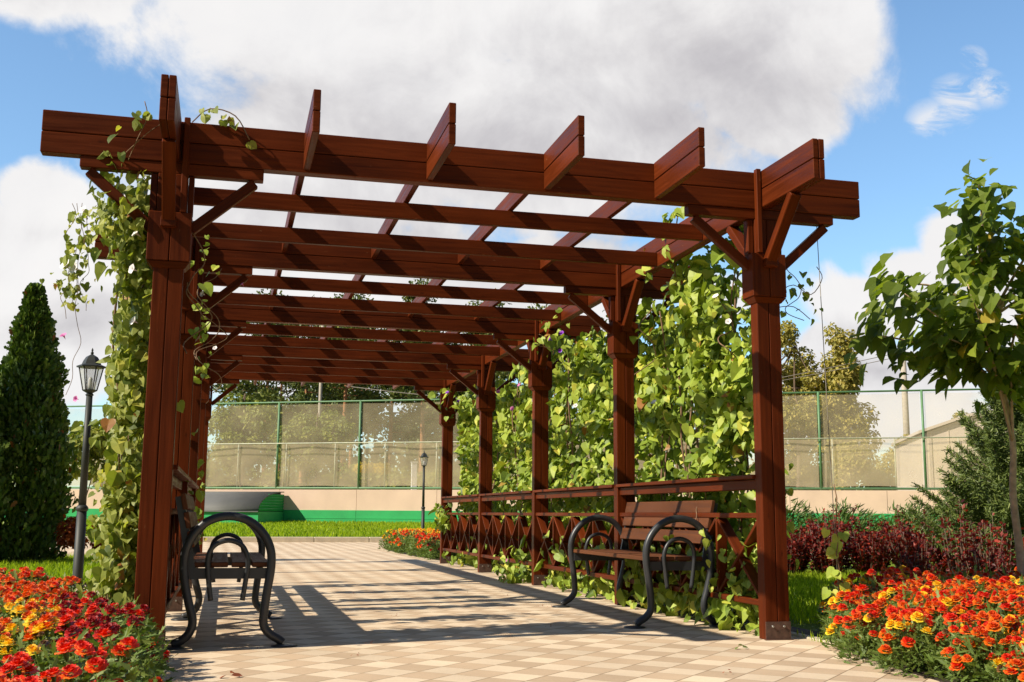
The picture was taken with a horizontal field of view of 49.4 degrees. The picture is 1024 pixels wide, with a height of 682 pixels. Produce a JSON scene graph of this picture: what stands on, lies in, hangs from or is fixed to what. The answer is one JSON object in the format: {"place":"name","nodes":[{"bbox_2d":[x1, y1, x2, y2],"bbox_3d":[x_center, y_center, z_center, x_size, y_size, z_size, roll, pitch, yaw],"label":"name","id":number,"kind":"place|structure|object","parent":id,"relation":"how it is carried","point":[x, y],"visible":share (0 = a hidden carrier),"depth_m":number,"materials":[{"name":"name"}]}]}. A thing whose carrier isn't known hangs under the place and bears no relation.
{"place":"outdoors","nodes":[
{"label":"outdoors","id":0,"kind":"place"},
{"bbox_2d":[66,419,109,493],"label":"leafy shrub","id":1,"kind":"object","parent":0,"point":[95,452],"visible":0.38,"depth_m":20.62,"materials":[{"name":"green plant"}]},
{"bbox_2d":[308,294,384,468],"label":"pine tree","id":2,"kind":"object","parent":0,"point":[372,430],"visible":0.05,"depth_m":87.59,"materials":[{"name":"green plant"}]},
{"bbox_2d":[379,341,457,474],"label":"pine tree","id":3,"kind":"object","parent":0,"point":[409,404],"visible":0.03,"depth_m":97.25,"materials":[{"name":"green plant"}]},
{"bbox_2d":[382,331,460,450],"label":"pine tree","id":4,"kind":"object","parent":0,"point":[404,436],"visible":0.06,"depth_m":86.53,"materials":[{"name":"green plant"}]},
{"bbox_2d":[17,542,937,631],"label":"ground","id":5,"kind":"structure","parent":0,"point":[809,626],"depth_m":8.56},
{"bbox_2d":[0,409,16,560],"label":"thuja tree","id":6,"kind":"object","parent":5,"relation":"on","point":[6,500],"visible":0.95,"depth_m":16.34,"materials":[{"name":"green plant"}]},
{"bbox_2d":[0,282,78,563],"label":"thuja tree","id":7,"kind":"object","parent":5,"relation":"on","point":[35,413],"visible":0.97,"depth_m":16.96,"materials":[{"name":"green plant"}]},
{"bbox_2d":[0,552,100,583],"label":"grass","id":8,"kind":"structure","parent":5,"relation":"on","point":[58,567],"depth_m":15.32,"materials":[{"name":"green plant"}]},
{"bbox_2d":[54,514,88,548],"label":"shrub","id":9,"kind":"object","parent":5,"relation":"on","point":[66,533],"visible":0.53,"depth_m":16.82,"materials":[{"name":"red plant"}]},
{"bbox_2d":[85,536,385,541],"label":"kerb","id":10,"kind":"structure","parent":5,"relation":"on","point":[316,539],"depth_m":30.26,"materials":[{"name":"concrete"}]},
{"bbox_2d":[2,519,867,536],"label":"grass bank","id":11,"kind":"structure","parent":5,"relation":"on","point":[317,535],"depth_m":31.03,"materials":[{"name":"green plant"}]},
{"bbox_2d":[4,489,954,535],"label":"retaining wall","id":12,"kind":"structure","parent":11,"relation":"on","point":[328,506],"depth_m":39.30,"materials":[{"name":"beige concrete"}]},
{"bbox_2d":[204,492,283,523],"bbox_3d":[-10.151,6.009,39.643,3.450,1.320,2.060,-2,-9,14],"label":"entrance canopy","id":13,"kind":"object","parent":12,"relation":"attached to","point":[263,507],"visible":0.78,"depth_m":38.88,"materials":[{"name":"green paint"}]},
{"bbox_2d":[67,388,979,489],"bbox_3d":[-2.456,3.657,39.401,64.243,3.240,0.376,-2,-9,14],"label":"court fence","id":14,"kind":"object","parent":12,"relation":"on","point":[819,438],"visible":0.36,"depth_m":39.33,"materials":[{"name":"green metal"}]},
{"bbox_2d":[786,520,809,574],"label":"barberry shrub","id":15,"kind":"object","parent":5,"relation":"on","point":[796,551],"visible":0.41,"depth_m":14.83,"materials":[{"name":"red plant"}]},
{"bbox_2d":[786,496,823,537],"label":"juniper shrub","id":16,"kind":"object","parent":5,"relation":"on","point":[801,519],"visible":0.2,"depth_m":17.26,"materials":[{"name":"green plant"}]},
{"bbox_2d":[801,510,848,573],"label":"barberry shrub","id":17,"kind":"object","parent":5,"relation":"on","point":[818,556],"visible":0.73,"depth_m":14.97,"materials":[{"name":"red plant"}]},
{"bbox_2d":[808,505,856,572],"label":"barberry shrub","id":18,"kind":"object","parent":5,"relation":"on","point":[847,563],"visible":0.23,"depth_m":15.30,"materials":[{"name":"red plant"}]},
{"bbox_2d":[797,497,896,567],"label":"juniper shrub","id":19,"kind":"object","parent":5,"relation":"on","point":[844,515],"visible":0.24,"depth_m":17.29,"materials":[{"name":"green plant"}]},
{"bbox_2d":[844,520,893,574],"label":"barberry shrub","id":20,"kind":"object","parent":5,"relation":"on","point":[865,557],"visible":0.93,"depth_m":14.94,"materials":[{"name":"red plant"}]},
{"bbox_2d":[851,517,898,571],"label":"barberry shrub","id":21,"kind":"object","parent":5,"relation":"on","point":[884,541],"visible":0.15,"depth_m":15.37,"materials":[{"name":"red plant"}]},
{"bbox_2d":[884,504,933,572],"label":"barberry shrub","id":22,"kind":"object","parent":5,"relation":"on","point":[908,534],"visible":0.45,"depth_m":15.07,"materials":[{"name":"red plant"}]},
{"bbox_2d":[870,499,955,552],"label":"juniper shrub","id":23,"kind":"object","parent":5,"relation":"on","point":[906,512],"visible":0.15,"depth_m":17.22,"materials":[{"name":"green plant"}]},
{"bbox_2d":[891,519,945,578],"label":"barberry shrub","id":24,"kind":"object","parent":5,"relation":"on","point":[917,551],"visible":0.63,"depth_m":11.09,"materials":[{"name":"red plant"}]},
{"bbox_2d":[849,648,995,681],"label":"soil","id":25,"kind":"structure","parent":5,"relation":"on","point":[921,673],"depth_m":5.62,"materials":[{"name":"brown soil"}]},
{"bbox_2d":[811,577,876,636],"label":"marigold plant","id":26,"kind":"object","parent":25,"relation":"on","point":[823,605],"visible":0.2,"depth_m":7.49,"materials":[{"name":"orange plant"}]},
{"bbox_2d":[820,596,876,652],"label":"marigold plant","id":27,"kind":"object","parent":25,"relation":"on","point":[833,625],"visible":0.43,"depth_m":6.65,"materials":[{"name":"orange plant"}]},
{"bbox_2d":[818,573,879,621],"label":"marigold plant","id":28,"kind":"object","parent":25,"relation":"on","point":[861,580],"visible":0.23,"depth_m":7.70,"materials":[{"name":"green plant"}]},
{"bbox_2d":[820,584,878,644],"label":"marigold plant","id":29,"kind":"object","parent":25,"relation":"on","point":[855,593],"visible":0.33,"depth_m":6.93,"materials":[{"name":"orange plant"}]},
{"bbox_2d":[830,604,900,665],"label":"marigold plant","id":30,"kind":"object","parent":25,"relation":"on","point":[870,616],"visible":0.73,"depth_m":6.11,"materials":[{"name":"green plant"}]},
{"bbox_2d":[833,600,903,658],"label":"marigold plant","id":31,"kind":"object","parent":25,"relation":"on","point":[878,604],"visible":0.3,"depth_m":6.33,"materials":[{"name":"green plant"}]},
{"bbox_2d":[850,591,923,649],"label":"marigold plant","id":32,"kind":"object","parent":25,"relation":"on","point":[884,597],"visible":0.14,"depth_m":6.47,"materials":[{"name":"orange plant"}]},
{"bbox_2d":[865,601,934,664],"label":"marigold plant","id":33,"kind":"object","parent":25,"relation":"on","point":[903,605],"visible":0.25,"depth_m":6.23,"materials":[{"name":"orange plant"}]},
{"bbox_2d":[869,607,940,671],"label":"marigold plant","id":34,"kind":"object","parent":25,"relation":"on","point":[893,614],"visible":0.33,"depth_m":5.86,"materials":[{"name":"green plant"}]},
{"bbox_2d":[869,611,945,677],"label":"marigold plant","id":35,"kind":"object","parent":25,"relation":"on","point":[908,638],"visible":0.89,"depth_m":5.63,"materials":[{"name":"orange plant"}]},
{"bbox_2d":[843,158,1023,575],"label":"catalpa tree","id":36,"kind":"object","parent":25,"relation":"on","point":[950,339],"visible":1,"depth_m":8.18,"materials":[{"name":"green plant"}]},
{"bbox_2d":[909,604,989,676],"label":"marigold plant","id":37,"kind":"object","parent":25,"relation":"on","point":[958,610],"visible":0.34,"depth_m":5.74,"materials":[{"name":"orange plant"}]},
{"bbox_2d":[922,588,998,637],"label":"marigold plant","id":38,"kind":"object","parent":25,"relation":"on","point":[951,600],"visible":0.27,"depth_m":6.25,"materials":[{"name":"orange plant"}]},
{"bbox_2d":[922,612,1011,681],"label":"marigold plant","id":39,"kind":"object","parent":25,"relation":"on","point":[942,636],"visible":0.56,"depth_m":5.46,"materials":[{"name":"green plant"}]},
{"bbox_2d":[937,620,1021,681],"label":"marigold plant","id":40,"kind":"object","parent":25,"relation":"on","point":[956,663],"visible":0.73,"depth_m":5.14,"materials":[{"name":"orange plant"}]},
{"bbox_2d":[958,592,1023,636],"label":"marigold plant","id":41,"kind":"object","parent":25,"relation":"on","point":[1006,607],"visible":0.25,"depth_m":6.03,"materials":[{"name":"orange plant"}]},
{"bbox_2d":[961,613,1023,681],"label":"marigold plant","id":42,"kind":"object","parent":25,"relation":"on","point":[1010,622],"visible":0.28,"depth_m":5.32,"materials":[{"name":"orange plant"}]},
{"bbox_2d":[972,576,1015,592],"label":"marigold plant","id":43,"kind":"object","parent":25,"relation":"on","point":[1006,585],"visible":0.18,"depth_m":7.22,"materials":[{"name":"orange plant"}]},
{"bbox_2d":[983,629,1023,681],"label":"marigold plant","id":44,"kind":"object","parent":25,"relation":"on","point":[994,665],"visible":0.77,"depth_m":4.99,"materials":[{"name":"orange plant"}]},
{"bbox_2d":[996,638,1023,681],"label":"marigold plant","id":45,"kind":"object","parent":25,"relation":"on","point":[1014,665],"visible":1,"depth_m":4.81,"materials":[{"name":"orange plant"}]},
{"bbox_2d":[897,382,1023,574],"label":"spruce tree","id":46,"kind":"object","parent":5,"relation":"on","point":[983,485],"visible":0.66,"depth_m":12.71,"materials":[{"name":"green plant"}]},
{"bbox_2d":[939,498,985,580],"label":"barberry shrub","id":47,"kind":"object","parent":5,"relation":"on","point":[961,540],"visible":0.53,"depth_m":11.64,"materials":[{"name":"red plant"}]},
{"bbox_2d":[957,529,1013,579],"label":"barberry shrub","id":48,"kind":"object","parent":5,"relation":"on","point":[991,565],"visible":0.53,"depth_m":10.51,"materials":[{"name":"red plant"}]},
{"bbox_2d":[968,513,1015,575],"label":"barberry shrub","id":49,"kind":"object","parent":5,"relation":"on","point":[1002,547],"visible":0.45,"depth_m":10.96,"materials":[{"name":"red plant"}]},
{"label":"soil","id":50,"kind":"structure","parent":5,"relation":"on","visible":0},
{"bbox_2d":[0,617,37,663],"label":"marigold plant","id":51,"kind":"object","parent":50,"relation":"on","point":[7,624],"visible":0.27,"depth_m":4.50,"materials":[{"name":"orange plant"}]},
{"bbox_2d":[0,638,46,675],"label":"marigold plant","id":52,"kind":"object","parent":50,"relation":"on","point":[29,649],"visible":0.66,"depth_m":4.00,"materials":[{"name":"yellow plant"}]},
{"bbox_2d":[0,593,48,642],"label":"marigold plant","id":53,"kind":"object","parent":50,"relation":"on","point":[20,600],"visible":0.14,"depth_m":5.21,"materials":[{"name":"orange plant"}]},
{"bbox_2d":[0,604,52,645],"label":"marigold plant","id":54,"kind":"object","parent":50,"relation":"on","point":[26,609],"visible":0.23,"depth_m":4.96,"materials":[{"name":"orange plant"}]},
{"bbox_2d":[5,567,50,583],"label":"marigold plant","id":55,"kind":"object","parent":50,"relation":"on","point":[32,575],"visible":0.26,"depth_m":7.65,"materials":[{"name":"orange plant"}]},
{"bbox_2d":[0,656,63,681],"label":"marigold plant","id":56,"kind":"object","parent":50,"relation":"on","point":[18,664],"visible":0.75,"depth_m":3.24,"materials":[{"name":"red plant"}]},
{"bbox_2d":[13,667,64,681],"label":"marigold plant","id":57,"kind":"object","parent":50,"relation":"on","point":[53,672],"visible":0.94,"depth_m":3.13,"materials":[{"name":"red plant"}]},
{"bbox_2d":[0,613,78,668],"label":"marigold plant","id":58,"kind":"object","parent":50,"relation":"on","point":[46,617],"visible":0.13,"depth_m":4.40,"materials":[{"name":"orange plant"}]},
{"bbox_2d":[13,611,74,663],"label":"marigold plant","id":59,"kind":"object","parent":50,"relation":"on","point":[33,617],"visible":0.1,"depth_m":4.75,"materials":[{"name":"orange plant"}]},
{"bbox_2d":[0,621,99,681],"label":"marigold plant","id":60,"kind":"object","parent":50,"relation":"on","point":[39,631],"visible":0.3,"depth_m":4.17,"materials":[{"name":"orange plant"}]},
{"bbox_2d":[0,637,117,681],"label":"marigold plant","id":61,"kind":"object","parent":50,"relation":"on","point":[43,644],"visible":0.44,"depth_m":3.78,"materials":[{"name":"red plant"}]},
{"bbox_2d":[11,640,129,681],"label":"marigold plant","id":62,"kind":"object","parent":50,"relation":"on","point":[93,666],"visible":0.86,"depth_m":3.49,"materials":[{"name":"red plant"}]},
{"bbox_2d":[46,573,98,600],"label":"marigold plant","id":63,"kind":"object","parent":50,"relation":"on","point":[74,579],"visible":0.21,"depth_m":7.27,"materials":[{"name":"red plant"}]},
{"bbox_2d":[58,597,92,618],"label":"marigold plant","id":64,"kind":"object","parent":50,"relation":"on","point":[83,601],"visible":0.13,"depth_m":5.61,"materials":[{"name":"red plant"}]},
{"bbox_2d":[35,614,140,671],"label":"marigold plant","id":65,"kind":"object","parent":50,"relation":"on","point":[66,622],"visible":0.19,"depth_m":4.56,"materials":[{"name":"red plant"}]},
{"bbox_2d":[47,622,142,681],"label":"marigold plant","id":66,"kind":"object","parent":50,"relation":"on","point":[74,631],"visible":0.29,"depth_m":4.31,"materials":[{"name":"red plant"}]},
{"bbox_2d":[40,622,171,681],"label":"marigold plant","id":67,"kind":"object","parent":50,"relation":"on","point":[126,645],"visible":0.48,"depth_m":3.96,"materials":[{"name":"red plant"}]},
{"bbox_2d":[79,605,160,665],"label":"marigold plant","id":68,"kind":"object","parent":50,"relation":"on","point":[109,609],"visible":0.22,"depth_m":5.23,"materials":[{"name":"red plant"}]},
{"bbox_2d":[81,607,176,681],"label":"marigold plant","id":69,"kind":"object","parent":50,"relation":"on","point":[133,616],"visible":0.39,"depth_m":4.82,"materials":[{"name":"red plant"}]},
{"bbox_2d":[60,542,940,681],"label":"paving","id":70,"kind":"structure","parent":0,"point":[335,606],"depth_m":7.24,"materials":[{"name":"beige tile"}]},
{"bbox_2d":[166,493,296,649],"bbox_3d":[-1.895,1.496,7.495,0.806,0.901,1.956,3,-9,-14],"label":"park bench","id":71,"kind":"object","parent":70,"relation":"on","point":[192,558],"visible":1,"depth_m":6.64,"materials":[{"name":"grey metal"}]},
{"bbox_2d":[40,74,859,653],"bbox_3d":[-1.563,1.124,12.332,5.348,3.126,12.750,3,-9,-14],"label":"pergola","id":72,"kind":"object","parent":70,"relation":"on","point":[174,156],"visible":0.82,"depth_m":8.24,"materials":[{"name":"brown wood"}]},
{"bbox_2d":[39,203,102,401],"bbox_3d":[-2.569,-0.235,6.530,0.295,1.189,0.277,-6,-11,34],"label":"climbing vine","id":73,"kind":"object","parent":72,"relation":"hanging from","point":[67,260],"visible":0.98,"depth_m":6.56,"materials":[{"name":"green plant"}]},
{"bbox_2d":[71,101,197,617],"bbox_3d":[-2.285,0.264,6.792,0.738,3.250,1.078,3,-9,-14],"label":"climbing vine","id":74,"kind":"object","parent":72,"relation":"attached to","point":[115,533],"visible":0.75,"depth_m":6.58,"materials":[{"name":"green plant"}]},
{"bbox_2d":[183,233,243,544],"bbox_3d":[-2.433,0.582,8.929,0.458,2.466,4.661,3,-9,-14],"label":"climbing vine","id":75,"kind":"object","parent":72,"relation":"attached to","point":[206,287],"visible":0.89,"depth_m":9.00,"materials":[{"name":"green plant"}]},
{"bbox_2d":[192,106,256,149],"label":"climbing vine","id":76,"kind":"object","parent":72,"relation":"attached to","point":[205,119],"visible":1,"depth_m":6.73,"materials":[{"name":"green plant"}]},
{"bbox_2d":[428,378,511,569],"bbox_3d":[-0.595,2.052,17.082,0.760,2.939,3.085,3,-9,-18],"label":"climbing vine","id":77,"kind":"object","parent":72,"relation":"attached to","point":[467,424],"visible":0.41,"depth_m":17.27,"materials":[{"name":"green plant"}]},
{"bbox_2d":[485,350,575,583],"bbox_3d":[0.084,1.640,14.128,0.921,2.848,2.691,3,-9,-14],"label":"climbing vine","id":78,"kind":"object","parent":72,"relation":"attached to","point":[514,411],"visible":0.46,"depth_m":14.10,"materials":[{"name":"green plant"}]},
{"bbox_2d":[526,304,656,602],"bbox_3d":[0.817,1.135,11.480,0.843,3.039,2.659,3,-9,-14],"label":"climbing vine","id":79,"kind":"object","parent":72,"relation":"attached to","point":[587,376],"visible":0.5,"depth_m":11.61,"materials":[{"name":"green plant"}]},
{"bbox_2d":[616,207,790,635],"bbox_3d":[1.526,0.542,8.893,0.754,3.489,2.735,3,-9,-14],"label":"climbing vine","id":80,"kind":"object","parent":72,"relation":"attached to","point":[713,378],"visible":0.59,"depth_m":8.84,"materials":[{"name":"green plant"}]},
{"bbox_2d":[780,267,822,324],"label":"climbing vine","id":81,"kind":"object","parent":72,"relation":"attached to","point":[805,297],"visible":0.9,"depth_m":7.69,"materials":[{"name":"green plant"}]},
{"bbox_2d":[816,225,849,637],"bbox_3d":[2.153,0.542,7.510,0.189,2.867,0.095,3,-9,-14],"label":"climbing vine","id":82,"kind":"object","parent":72,"relation":"attached to","point":[834,549],"visible":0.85,"depth_m":7.39,"materials":[{"name":"green plant"}]},
{"bbox_2d":[552,500,718,628],"bbox_3d":[0.961,1.731,8.877,0.806,0.901,1.956,3,-9,-14],"label":"park bench","id":83,"kind":"object","parent":70,"relation":"on","point":[674,562],"visible":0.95,"depth_m":8.47,"materials":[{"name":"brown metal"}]},
{"bbox_2d":[0,0,1023,486],"label":"sky","id":84,"kind":"structure","parent":0,"point":[900,96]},
{"bbox_2d":[746,570,936,623],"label":"grass","id":85,"kind":"structure","parent":0,"point":[807,586],"depth_m":11.14,"materials":[{"name":"green plant"}]},
{"label":"court ground","id":86,"kind":"structure","parent":0,"visible":0},
{"bbox_2d":[208,392,282,486],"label":"deciduous tree","id":87,"kind":"object","parent":86,"relation":"on","point":[240,421],"visible":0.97,"depth_m":62.12,"materials":[{"name":"green plant"}]},
{"bbox_2d":[208,289,326,475],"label":"pine tree","id":88,"kind":"object","parent":86,"relation":"on","point":[266,393],"visible":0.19,"depth_m":76.78,"materials":[{"name":"green plant"}]},
{"bbox_2d":[226,323,322,470],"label":"pine tree","id":89,"kind":"object","parent":86,"relation":"on","point":[275,388],"visible":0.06,"depth_m":97.58,"materials":[{"name":"green plant"}]},
{"bbox_2d":[269,295,350,489],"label":"pine tree","id":90,"kind":"object","parent":86,"relation":"on","point":[305,391],"visible":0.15,"depth_m":82.89,"materials":[{"name":"green plant"}]},
{"bbox_2d":[269,410,358,489],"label":"deciduous tree","id":91,"kind":"object","parent":86,"relation":"on","point":[305,454],"visible":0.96,"depth_m":55.18,"materials":[{"name":"green plant"}]},
{"bbox_2d":[291,293,384,470],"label":"pine tree","id":92,"kind":"object","parent":86,"relation":"on","point":[352,415],"visible":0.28,"depth_m":76.78,"materials":[{"name":"green plant"}]},
{"bbox_2d":[352,461,393,489],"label":"tree","id":93,"kind":"object","parent":86,"relation":"on","point":[378,467],"visible":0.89,"depth_m":52.39,"materials":[{"name":"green plant"}]},
{"bbox_2d":[347,328,441,471],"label":"pine tree","id":94,"kind":"object","parent":86,"relation":"on","point":[373,410],"visible":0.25,"depth_m":80.76,"materials":[{"name":"green plant"}]},
{"bbox_2d":[381,278,446,485],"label":"pine tree","id":95,"kind":"object","parent":86,"relation":"on","point":[432,416],"visible":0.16,"depth_m":75.25,"materials":[{"name":"green plant"}]},
{"bbox_2d":[91,384,830,489],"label":"woodland","id":96,"kind":"object","parent":86,"relation":"on","point":[410,451],"visible":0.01,"depth_m":108.62,"materials":[{"name":"green plant"}]},
{"bbox_2d":[206,456,895,489],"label":"undergrowth","id":97,"kind":"object","parent":86,"relation":"on","point":[877,478],"visible":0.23,"depth_m":63.92,"materials":[{"name":"green plant"}]},
{"bbox_2d":[351,337,909,436],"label":"utility pole","id":98,"kind":"object","parent":86,"relation":"on","point":[905,413],"visible":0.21,"depth_m":54.90,"materials":[{"name":"concrete"}]},
{"bbox_2d":[744,320,844,486],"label":"autumn tree","id":99,"kind":"object","parent":86,"relation":"on","point":[798,421],"visible":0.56,"depth_m":59.17,"materials":[{"name":"green plant"}]},
{"bbox_2d":[782,351,838,486],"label":"autumn tree","id":100,"kind":"object","parent":86,"relation":"on","point":[809,475],"visible":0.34,"depth_m":60.24,"materials":[{"name":"green plant"}]},
{"bbox_2d":[815,322,884,486],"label":"autumn tree","id":101,"kind":"object","parent":86,"relation":"on","point":[854,422],"visible":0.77,"depth_m":58.50,"materials":[{"name":"green plant"}]},
{"bbox_2d":[831,439,878,486],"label":"deciduous tree","id":102,"kind":"object","parent":86,"relation":"on","point":[853,462],"visible":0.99,"depth_m":53.74,"materials":[{"name":"green plant"}]},
{"bbox_2d":[875,434,909,475],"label":"deciduous tree","id":103,"kind":"object","parent":86,"relation":"on","point":[889,458],"visible":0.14,"depth_m":51.73,"materials":[{"name":"yellow plant"}]},
{"bbox_2d":[891,410,1015,490],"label":"beige building","id":104,"kind":"structure","parent":86,"relation":"on","point":[909,462],"depth_m":40.08,"materials":[{"name":"beige paint"}]},
{"label":"side path","id":105,"kind":"structure","parent":0,"visible":0},
{"bbox_2d":[70,348,105,587],"bbox_3d":[-4.529,1.329,11.800,0.304,2.540,0.263,3,-9,-14],"label":"street lamp","id":106,"kind":"object","parent":105,"relation":"on","point":[90,361],"visible":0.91,"depth_m":11.77,"materials":[{"name":"metal"}]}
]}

